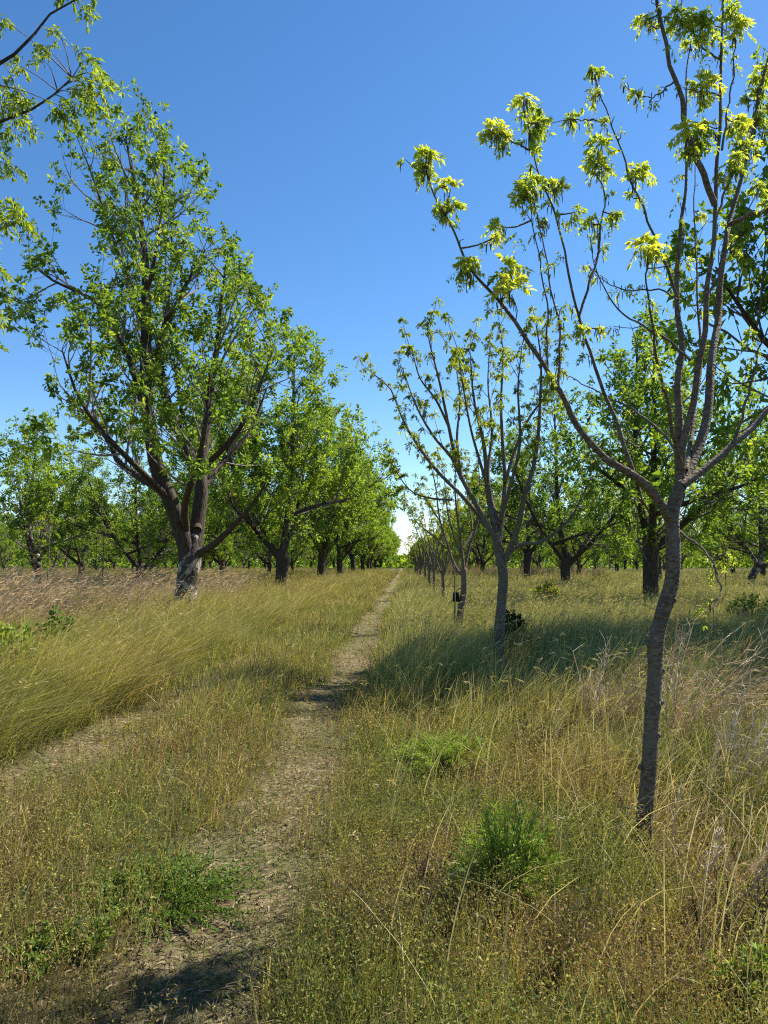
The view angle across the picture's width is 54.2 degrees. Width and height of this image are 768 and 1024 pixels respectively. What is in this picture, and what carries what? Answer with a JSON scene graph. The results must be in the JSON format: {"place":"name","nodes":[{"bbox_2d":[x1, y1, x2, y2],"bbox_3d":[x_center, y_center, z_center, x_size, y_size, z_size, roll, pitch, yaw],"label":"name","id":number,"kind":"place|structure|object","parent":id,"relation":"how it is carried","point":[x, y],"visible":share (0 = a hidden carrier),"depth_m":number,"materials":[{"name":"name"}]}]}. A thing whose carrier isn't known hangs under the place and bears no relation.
{"place":"outdoors","nodes":[
{"label":"outdoors","id":0,"kind":"place"},
{"bbox_2d":[0,559,267,624],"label":"dead grass","id":1,"kind":"structure","parent":0,"point":[23,586],"depth_m":18.15,"materials":[{"name":"beige plant"}]},
{"bbox_2d":[0,563,767,1023],"bbox_3d":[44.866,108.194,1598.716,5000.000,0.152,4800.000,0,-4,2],"label":"ground","id":2,"kind":"structure","parent":0,"point":[184,933],"depth_m":3.62,"materials":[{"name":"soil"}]},
{"bbox_2d":[0,514,15,548],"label":"orchard tree","id":3,"kind":"object","parent":2,"relation":"on","point":[2,535],"visible":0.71,"depth_m":80.83,"materials":[{"name":"green plant"}]},
{"bbox_2d":[0,513,27,570],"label":"orchard tree","id":4,"kind":"object","parent":2,"relation":"on","point":[5,552],"visible":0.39,"depth_m":99.78,"materials":[{"name":"green plant"}]},
{"bbox_2d":[0,621,51,689],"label":"leafy weed","id":5,"kind":"object","parent":2,"relation":"on","point":[26,626],"visible":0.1,"depth_m":8.73,"materials":[{"name":"green plant"}]},
{"bbox_2d":[16,503,74,571],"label":"orchard tree","id":6,"kind":"object","parent":2,"relation":"on","point":[54,562],"visible":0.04,"depth_m":94.00,"materials":[{"name":"green plant"}]},
{"bbox_2d":[35,511,60,591],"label":"sapling","id":7,"kind":"object","parent":2,"relation":"on","point":[43,516],"visible":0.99,"depth_m":27.28,"materials":[{"name":"green plant"}]},
{"bbox_2d":[33,604,79,651],"bbox_3d":[-4.837,1.840,10.962,0.817,0.990,0.959,0,-4,2],"label":"leafy weed","id":8,"kind":"object","parent":2,"relation":"on","point":[56,619],"visible":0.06,"depth_m":10.92,"materials":[{"name":"green plant"}]},
{"bbox_2d":[0,0,119,352],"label":"orchard tree","id":9,"kind":"object","parent":2,"relation":"on","point":[23,102],"visible":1,"depth_m":7.91,"materials":[{"name":"green plant"}]},
{"bbox_2d":[4,910,121,980],"bbox_3d":[-1.313,1.763,3.098,0.499,0.157,0.455,3,-5,-34],"label":"creeping weed","id":10,"kind":"object","parent":2,"relation":"on","point":[99,933],"visible":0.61,"depth_m":3.05,"materials":[{"name":"green plant"}]},
{"bbox_2d":[53,518,76,568],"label":"orchard tree","id":11,"kind":"object","parent":2,"relation":"on","point":[65,562],"visible":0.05,"depth_m":118.28,"materials":[{"name":"green plant"}]},
{"bbox_2d":[5,448,133,576],"bbox_3d":[-25.375,0.150,60.746,8.675,11.215,11.030,0,-4,1],"label":"orchard tree","id":12,"kind":"object","parent":2,"relation":"on","point":[86,542],"visible":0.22,"depth_m":60.17,"materials":[{"name":"green plant"}]},
{"bbox_2d":[0,407,139,580],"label":"orchard tree","id":13,"kind":"object","parent":2,"relation":"on","point":[36,494],"visible":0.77,"depth_m":42.58,"materials":[{"name":"green plant"}]},
{"bbox_2d":[65,516,132,572],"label":"orchard tree","id":14,"kind":"object","parent":2,"relation":"on","point":[95,559],"visible":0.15,"depth_m":85.83,"materials":[{"name":"green plant"}]},
{"bbox_2d":[94,515,114,588],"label":"sapling","id":15,"kind":"object","parent":2,"relation":"on","point":[103,540],"visible":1,"depth_m":30.26,"materials":[{"name":"green plant"}]},
{"bbox_2d":[72,505,137,570],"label":"orchard tree","id":16,"kind":"object","parent":2,"relation":"on","point":[110,559],"depth_m":110.49,"materials":[{"name":"green plant"}]},
{"bbox_2d":[45,424,225,582],"bbox_3d":[-12.883,-0.407,40.847,9.520,9.679,7.487,3,-5,-41],"label":"orchard tree","id":17,"kind":"object","parent":2,"relation":"on","point":[95,494],"visible":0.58,"depth_m":40.12,"materials":[{"name":"green plant"}]},
{"bbox_2d":[115,548,155,569],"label":"orchard tree","id":18,"kind":"object","parent":2,"relation":"on","point":[129,561],"visible":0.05,"depth_m":125.85,"materials":[{"name":"green plant"}]},
{"bbox_2d":[117,508,163,563],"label":"orchard tree","id":19,"kind":"object","parent":2,"relation":"on","point":[134,546],"visible":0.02,"depth_m":103.69,"materials":[{"name":"green plant"}]},
{"bbox_2d":[107,491,178,572],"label":"orchard tree","id":20,"kind":"object","parent":2,"relation":"on","point":[146,559],"visible":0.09,"depth_m":75.89,"materials":[{"name":"green plant"}]},
{"bbox_2d":[29,841,265,947],"bbox_3d":[-1.108,1.788,3.610,1.076,0.140,1.140,0,-4,2],"label":"creeping weed","id":21,"kind":"object","parent":2,"relation":"on","point":[191,897],"visible":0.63,"depth_m":3.54,"materials":[{"name":"green plant"}]},
{"bbox_2d":[138,514,159,585],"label":"sapling","id":22,"kind":"object","parent":2,"relation":"on","point":[148,547],"visible":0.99,"depth_m":33.23,"materials":[{"name":"green plant"}]},
{"bbox_2d":[0,77,322,605],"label":"orchard tree","id":23,"kind":"object","parent":2,"relation":"on","point":[149,374],"visible":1,"depth_m":21.78,"materials":[{"name":"green plant"}]},
{"bbox_2d":[117,460,262,576],"bbox_3d":[-14.068,-0.219,53.486,8.509,11.000,10.818,-3,-5,34],"label":"orchard tree","id":24,"kind":"object","parent":2,"relation":"on","point":[216,531],"visible":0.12,"depth_m":53.51,"materials":[{"name":"green plant"}]},
{"bbox_2d":[201,533,230,570],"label":"orchard tree","id":25,"kind":"object","parent":2,"relation":"on","point":[204,560],"visible":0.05,"depth_m":95.70,"materials":[{"name":"green plant"}]},
{"bbox_2d":[202,506,258,567],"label":"orchard tree","id":26,"kind":"object","parent":2,"relation":"on","point":[229,556],"visible":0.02,"depth_m":108.29,"materials":[{"name":"green plant"}]},
{"bbox_2d":[203,472,264,577],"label":"orchard tree","id":27,"kind":"object","parent":2,"relation":"on","point":[228,541],"visible":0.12,"depth_m":67.49,"materials":[{"name":"green plant"}]},
{"bbox_2d":[228,533,262,566],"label":"orchard tree","id":28,"kind":"object","parent":2,"relation":"on","point":[237,556],"visible":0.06,"depth_m":123.73,"materials":[{"name":"green plant"}]},
{"bbox_2d":[233,553,260,568],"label":"orchard tree","id":29,"kind":"object","parent":2,"relation":"on","point":[249,561],"visible":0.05,"depth_m":166.35,"materials":[{"name":"green plant"}]},
{"bbox_2d":[246,550,274,568],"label":"orchard tree","id":30,"kind":"object","parent":2,"relation":"on","point":[265,565],"visible":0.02,"depth_m":144.13,"materials":[{"name":"green plant"}]},
{"bbox_2d":[226,492,298,571],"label":"orchard tree","id":31,"kind":"object","parent":2,"relation":"on","point":[269,565],"visible":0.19,"depth_m":85.59,"materials":[{"name":"green plant"}]},
{"bbox_2d":[162,319,405,585],"bbox_3d":[-5.668,-2.829,39.921,11.892,14.451,10.890,2,-5,-33],"label":"orchard tree","id":32,"kind":"object","parent":2,"relation":"on","point":[257,477],"visible":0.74,"depth_m":38.56,"materials":[{"name":"green plant"}]},
{"bbox_2d":[254,522,317,570],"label":"orchard tree","id":33,"kind":"object","parent":2,"relation":"on","point":[293,560],"visible":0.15,"depth_m":100.40,"materials":[{"name":"green plant"}]},
{"bbox_2d":[289,534,334,567],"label":"orchard tree","id":34,"kind":"object","parent":2,"relation":"on","point":[312,560],"visible":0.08,"depth_m":134.42,"materials":[{"name":"green plant"}]},
{"bbox_2d":[265,396,386,575],"bbox_3d":[-4.105,-1.733,57.303,10.365,14.567,11.570,2,-4,-23],"label":"orchard tree","id":35,"kind":"object","parent":2,"relation":"on","point":[325,523],"visible":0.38,"depth_m":56.60,"materials":[{"name":"green plant"}]},
{"bbox_2d":[312,547,341,566],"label":"orchard tree","id":36,"kind":"object","parent":2,"relation":"on","point":[332,555],"visible":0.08,"depth_m":150.05,"materials":[{"name":"green plant"}]},
{"bbox_2d":[328,545,344,567],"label":"orchard tree","id":37,"kind":"object","parent":2,"relation":"on","point":[333,560],"visible":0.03,"depth_m":166.96,"materials":[{"name":"green plant"}]},
{"bbox_2d":[279,439,398,572],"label":"orchard tree","id":38,"kind":"object","parent":2,"relation":"on","point":[340,546],"visible":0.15,"depth_m":74.49,"materials":[{"name":"green plant"}]},
{"bbox_2d":[314,490,393,570],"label":"orchard tree","id":39,"kind":"object","parent":2,"relation":"on","point":[375,542],"visible":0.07,"depth_m":91.61,"materials":[{"name":"green plant"}]},
{"bbox_2d":[348,523,396,567],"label":"orchard tree","id":40,"kind":"object","parent":2,"relation":"on","point":[374,556],"visible":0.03,"depth_m":139.47,"materials":[{"name":"green plant"}]},
{"bbox_2d":[343,508,402,570],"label":"orchard tree","id":41,"kind":"object","parent":2,"relation":"on","point":[376,548],"visible":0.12,"depth_m":111.59,"materials":[{"name":"green plant"}]},
{"bbox_2d":[356,529,393,568],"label":"orchard tree","id":42,"kind":"object","parent":2,"relation":"on","point":[369,560],"visible":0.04,"depth_m":125.71,"materials":[{"name":"green plant"}]},
{"bbox_2d":[0,566,767,1023],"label":"grass","id":43,"kind":"structure","parent":2,"relation":"on","point":[86,698],"depth_m":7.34,"materials":[{"name":"green plant"}]},
{"bbox_2d":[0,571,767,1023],"bbox_3d":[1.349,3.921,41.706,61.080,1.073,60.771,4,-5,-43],"label":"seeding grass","id":44,"kind":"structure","parent":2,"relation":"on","point":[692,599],"depth_m":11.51,"materials":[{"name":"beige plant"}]},
{"bbox_2d":[0,526,767,568],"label":"woods","id":45,"kind":"object","parent":2,"relation":"on","point":[397,561],"visible":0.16,"depth_m":194.75,"materials":[{"name":"green plant"}]},
{"bbox_2d":[374,525,395,568],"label":"orchard tree","id":46,"kind":"object","parent":2,"relation":"on","point":[376,561],"visible":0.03,"depth_m":171.56,"materials":[{"name":"green plant"}]},
{"bbox_2d":[379,527,400,566],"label":"orchard tree","id":47,"kind":"object","parent":2,"relation":"on","point":[380,559],"visible":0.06,"depth_m":189.32,"materials":[{"name":"green plant"}]},
{"bbox_2d":[404,541,412,566],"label":"sapling","id":48,"kind":"object","parent":2,"relation":"on","point":[408,555],"visible":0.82,"depth_m":79.83,"materials":[{"name":"green plant"}]},
{"bbox_2d":[402,539,427,575],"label":"young tree","id":49,"kind":"object","parent":2,"relation":"on","point":[417,563],"visible":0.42,"depth_m":67.91,"materials":[{"name":"green plant"}]},
{"bbox_2d":[404,543,428,571],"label":"young tree","id":50,"kind":"object","parent":2,"relation":"on","point":[415,564],"visible":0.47,"depth_m":77.80,"materials":[{"name":"green plant"}]},
{"bbox_2d":[406,536,428,567],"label":"orchard tree","id":51,"kind":"object","parent":2,"relation":"on","point":[410,554],"visible":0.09,"depth_m":103.39,"materials":[{"name":"green plant"}]},
{"bbox_2d":[407,530,433,576],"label":"young tree","id":52,"kind":"object","parent":2,"relation":"on","point":[420,565],"visible":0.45,"depth_m":58.70,"materials":[{"name":"green plant"}]},
{"bbox_2d":[406,518,439,581],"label":"young tree","id":53,"kind":"object","parent":2,"relation":"on","point":[424,560],"visible":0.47,"depth_m":49.91,"materials":[{"name":"green plant"}]},
{"bbox_2d":[412,541,444,569],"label":"orchard tree","id":54,"kind":"object","parent":2,"relation":"on","point":[431,553],"visible":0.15,"depth_m":87.42,"materials":[{"name":"green plant"}]},
{"bbox_2d":[408,510,455,582],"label":"young tree","id":55,"kind":"object","parent":2,"relation":"on","point":[428,563],"visible":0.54,"depth_m":40.76,"materials":[{"name":"green plant"}]},
{"bbox_2d":[405,844,461,901],"bbox_3d":[0.308,1.724,3.628,0.411,0.250,0.407,0,-4,2],"label":"dead weed","id":56,"kind":"object","parent":2,"relation":"on","point":[425,861],"visible":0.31,"depth_m":3.56,"materials":[{"name":"brown plant"}]},
{"bbox_2d":[406,497,461,590],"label":"young tree","id":57,"kind":"object","parent":2,"relation":"on","point":[433,563],"visible":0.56,"depth_m":32.77,"materials":[{"name":"green plant"}]},
{"bbox_2d":[420,532,459,568],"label":"orchard tree","id":58,"kind":"object","parent":2,"relation":"on","point":[454,555],"visible":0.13,"depth_m":95.35,"materials":[{"name":"green plant"}]},
{"bbox_2d":[399,443,484,625],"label":"young tree","id":59,"kind":"object","parent":2,"relation":"on","point":[463,571],"visible":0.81,"depth_m":17.85,"materials":[{"name":"green plant"}]},
{"bbox_2d":[453,588,460,601],"bbox_3d":[1.749,1.966,17.794,0.245,0.320,0.156,0,-4,2],"label":"tree tag","id":60,"kind":"object","parent":59,"relation":"attached to","point":[457,596],"visible":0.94,"depth_m":17.72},
{"bbox_2d":[410,486,473,598],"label":"young tree","id":61,"kind":"object","parent":2,"relation":"on","point":[442,570],"visible":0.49,"depth_m":25.43,"materials":[{"name":"green plant"}]},
{"bbox_2d":[380,726,514,775],"bbox_3d":[0.485,1.810,5.780,1.046,0.342,0.997,0,-4,2],"label":"feathery bush","id":62,"kind":"object","parent":2,"relation":"on","point":[447,752],"visible":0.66,"depth_m":5.66,"materials":[{"name":"green plant"}]},
{"bbox_2d":[453,565,455,626],"bbox_3d":[1.604,1.995,17.067,0.057,1.563,0.043,0,-4,2],"label":"stake","id":63,"kind":"object","parent":2,"relation":"on","point":[454,595],"visible":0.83,"depth_m":17.06,"materials":[{"name":"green wood"}]},
{"bbox_2d":[439,504,491,570],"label":"orchard tree","id":64,"kind":"object","parent":2,"relation":"on","point":[470,561],"visible":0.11,"depth_m":113.20,"materials":[{"name":"green plant"}]},
{"bbox_2d":[353,295,602,664],"bbox_3d":[1.343,-0.575,11.418,3.669,5.928,2.769,0,-4,2],"label":"young tree","id":65,"kind":"object","parent":2,"relation":"on","point":[494,531],"visible":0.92,"depth_m":11.18,"materials":[{"name":"green plant"}]},
{"bbox_2d":[444,473,523,572],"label":"orchard tree","id":66,"kind":"object","parent":2,"relation":"on","point":[482,559],"visible":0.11,"depth_m":83.72,"materials":[{"name":"green plant"}]},
{"bbox_2d":[470,517,513,567],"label":"orchard tree","id":67,"kind":"object","parent":2,"relation":"on","point":[476,558],"visible":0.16,"depth_m":98.24,"materials":[{"name":"green plant"}]},
{"bbox_2d":[438,794,574,913],"bbox_3d":[0.576,1.563,3.473,0.670,0.548,0.681,0,-4,2],"label":"feathery bush","id":68,"kind":"object","parent":2,"relation":"on","point":[499,841],"visible":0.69,"depth_m":3.42,"materials":[{"name":"green plant"}]},
{"bbox_2d":[489,609,528,648],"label":"shrub","id":69,"kind":"object","parent":2,"relation":"on","point":[515,617],"visible":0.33,"depth_m":12.62,"materials":[{"name":"green plant"}]},
{"bbox_2d":[423,553,610,577],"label":"brown thicket","id":70,"kind":"object","parent":2,"relation":"on","point":[533,570],"visible":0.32,"depth_m":71.25,"materials":[{"name":"brown plant"}]},
{"bbox_2d":[483,476,552,562],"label":"orchard tree","id":71,"kind":"object","parent":2,"relation":"on","point":[504,533],"visible":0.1,"depth_m":69.70,"materials":[{"name":"green plant"}]},
{"bbox_2d":[510,550,544,569],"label":"orchard tree","id":72,"kind":"object","parent":2,"relation":"on","point":[521,562],"visible":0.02,"depth_m":121.62,"materials":[{"name":"green plant"}]},
{"bbox_2d":[452,432,604,578],"bbox_3d":[10.780,-0.255,58.156,11.404,11.704,8.795,0,-4,-7],"label":"orchard tree","id":73,"kind":"object","parent":2,"relation":"on","point":[528,551],"visible":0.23,"depth_m":57.30,"materials":[{"name":"green plant"}]},
{"bbox_2d":[510,508,558,569],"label":"orchard tree","id":74,"kind":"object","parent":2,"relation":"on","point":[540,559],"visible":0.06,"depth_m":104.05,"materials":[{"name":"green plant"}]},
{"bbox_2d":[530,579,563,601],"bbox_3d":[5.807,2.902,26.758,1.169,1.010,1.242,0,-4,2],"label":"leafy sprout","id":75,"kind":"object","parent":2,"relation":"on","point":[546,586],"visible":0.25,"depth_m":26.54,"materials":[{"name":"green plant"}]},
{"bbox_2d":[511,709,583,757],"bbox_3d":[1.319,1.829,6.231,0.608,0.390,0.610,1,-4,-11],"label":"dead weed","id":76,"kind":"object","parent":2,"relation":"on","point":[524,723],"visible":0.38,"depth_m":6.10,"materials":[{"name":"beige plant"}]},
{"bbox_2d":[460,383,668,585],"bbox_3d":[10.614,-1.578,41.428,11.899,12.099,9.359,2,-4,-23],"label":"orchard tree","id":77,"kind":"object","parent":2,"relation":"on","point":[589,521],"visible":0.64,"depth_m":41.46,"materials":[{"name":"green plant"}]},
{"bbox_2d":[537,513,591,571],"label":"orchard tree","id":78,"kind":"object","parent":2,"relation":"on","point":[573,565],"visible":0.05,"depth_m":87.13,"materials":[{"name":"green plant"}]},
{"bbox_2d":[396,0,767,860],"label":"young tree","id":79,"kind":"object","parent":2,"relation":"on","point":[738,130],"visible":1,"depth_m":4.14,"materials":[{"name":"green plant"}]},
{"bbox_2d":[544,485,624,576],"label":"orchard tree","id":80,"kind":"object","parent":2,"relation":"on","point":[579,564],"visible":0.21,"depth_m":72.67,"materials":[{"name":"green plant"}]},
{"bbox_2d":[590,537,612,568],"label":"orchard tree","id":81,"kind":"object","parent":2,"relation":"on","point":[598,557],"visible":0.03,"depth_m":111.27,"materials":[{"name":"green plant"}]},
{"bbox_2d":[588,493,637,571],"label":"orchard tree","id":82,"kind":"object","parent":2,"relation":"on","point":[615,564],"visible":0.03,"depth_m":96.96,"materials":[{"name":"green plant"}]},
{"bbox_2d":[566,635,686,731],"bbox_3d":[2.203,1.606,6.865,0.941,0.914,1.072,3,-5,-40],"label":"dead weed","id":83,"kind":"object","parent":2,"relation":"on","point":[637,695],"visible":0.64,"depth_m":6.76,"materials":[{"name":"beige plant"}]},
{"bbox_2d":[622,552,635,568],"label":"orchard tree","id":84,"kind":"object","parent":2,"relation":"on","point":[624,561],"visible":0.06,"depth_m":161.33,"materials":[{"name":"green plant"}]},
{"bbox_2d":[608,518,663,568],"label":"orchard tree","id":85,"kind":"object","parent":2,"relation":"on","point":[635,563],"visible":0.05,"depth_m":121.49,"materials":[{"name":"green plant"}]},
{"bbox_2d":[597,451,714,579],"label":"orchard tree","id":86,"kind":"object","parent":2,"relation":"on","point":[660,523],"visible":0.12,"depth_m":54.68,"materials":[{"name":"green plant"}]},
{"bbox_2d":[547,294,767,601],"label":"orchard tree","id":87,"kind":"object","parent":2,"relation":"on","point":[717,481],"visible":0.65,"depth_m":25.91,"materials":[{"name":"green plant"}]},
{"bbox_2d":[632,519,686,570],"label":"orchard tree","id":88,"kind":"object","parent":2,"relation":"on","point":[659,551],"visible":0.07,"depth_m":105.71,"materials":[{"name":"green plant"}]},
{"bbox_2d":[660,521,703,568],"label":"orchard tree","id":89,"kind":"object","parent":2,"relation":"on","point":[690,555],"visible":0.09,"depth_m":128.56,"materials":[{"name":"green plant"}]},
{"bbox_2d":[681,539,701,567],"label":"orchard tree","id":90,"kind":"object","parent":2,"relation":"on","point":[688,558],"visible":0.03,"depth_m":152.14,"materials":[{"name":"green plant"}]},
{"bbox_2d":[640,44,767,510],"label":"orchard tree","id":91,"kind":"object","parent":2,"relation":"on","point":[745,231],"visible":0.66,"depth_m":14.73,"materials":[{"name":"green plant"}]},
{"bbox_2d":[693,529,718,562],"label":"orchard tree","id":92,"kind":"object","parent":2,"relation":"on","point":[709,554],"visible":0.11,"depth_m":136.22,"materials":[{"name":"green plant"}]},
{"bbox_2d":[651,777,767,930],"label":"dead weed","id":93,"kind":"object","parent":2,"relation":"on","point":[756,874],"visible":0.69,"depth_m":3.36,"materials":[{"name":"beige plant"}]},
{"bbox_2d":[653,572,767,748],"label":"dead weed","id":94,"kind":"object","parent":2,"relation":"on","point":[675,703],"visible":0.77,"depth_m":5.88,"materials":[{"name":"beige plant"}]},
{"bbox_2d":[665,421,767,584],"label":"orchard tree","id":95,"kind":"object","parent":2,"relation":"on","point":[759,566],"visible":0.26,"depth_m":44.15,"materials":[{"name":"green plant"}]},
{"bbox_2d":[691,523,746,569],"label":"orchard tree","id":96,"kind":"object","parent":2,"relation":"on","point":[719,567],"visible":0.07,"depth_m":113.22,"materials":[{"name":"green plant"}]},
{"bbox_2d":[679,842,767,962],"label":"dead weed","id":97,"kind":"object","parent":2,"relation":"on","point":[729,919],"visible":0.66,"depth_m":3.02,"materials":[{"name":"beige plant"}]},
{"bbox_2d":[681,489,766,572],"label":"orchard tree","id":98,"kind":"object","parent":2,"relation":"on","point":[738,560],"visible":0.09,"depth_m":86.75,"materials":[{"name":"green plant"}]},
{"bbox_2d":[716,532,734,583],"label":"sapling","id":99,"kind":"object","parent":2,"relation":"on","point":[726,545],"visible":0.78,"depth_m":39.44,"materials":[{"name":"green plant"}]},
{"bbox_2d":[688,941,767,1023],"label":"leafy weed","id":100,"kind":"object","parent":2,"relation":"on","point":[759,958],"visible":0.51,"depth_m":2.65,"materials":[{"name":"green plant"}]},
{"bbox_2d":[695,675,767,801],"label":"dead weed","id":101,"kind":"object","parent":2,"relation":"on","point":[736,754],"visible":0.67,"depth_m":4.85,"materials":[{"name":"beige plant"}]},
{"bbox_2d":[705,500,767,577],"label":"orchard tree","id":102,"kind":"object","parent":2,"relation":"on","point":[765,550],"visible":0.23,"depth_m":62.60,"materials":[{"name":"green plant"}]},
{"bbox_2d":[725,591,767,620],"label":"shrub","id":103,"kind":"object","parent":2,"relation":"on","point":[752,601],"visible":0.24,"depth_m":18.53,"materials":[{"name":"green plant"}]},
{"bbox_2d":[0,0,767,561],"label":"sky","id":104,"kind":"structure","parent":0,"point":[305,112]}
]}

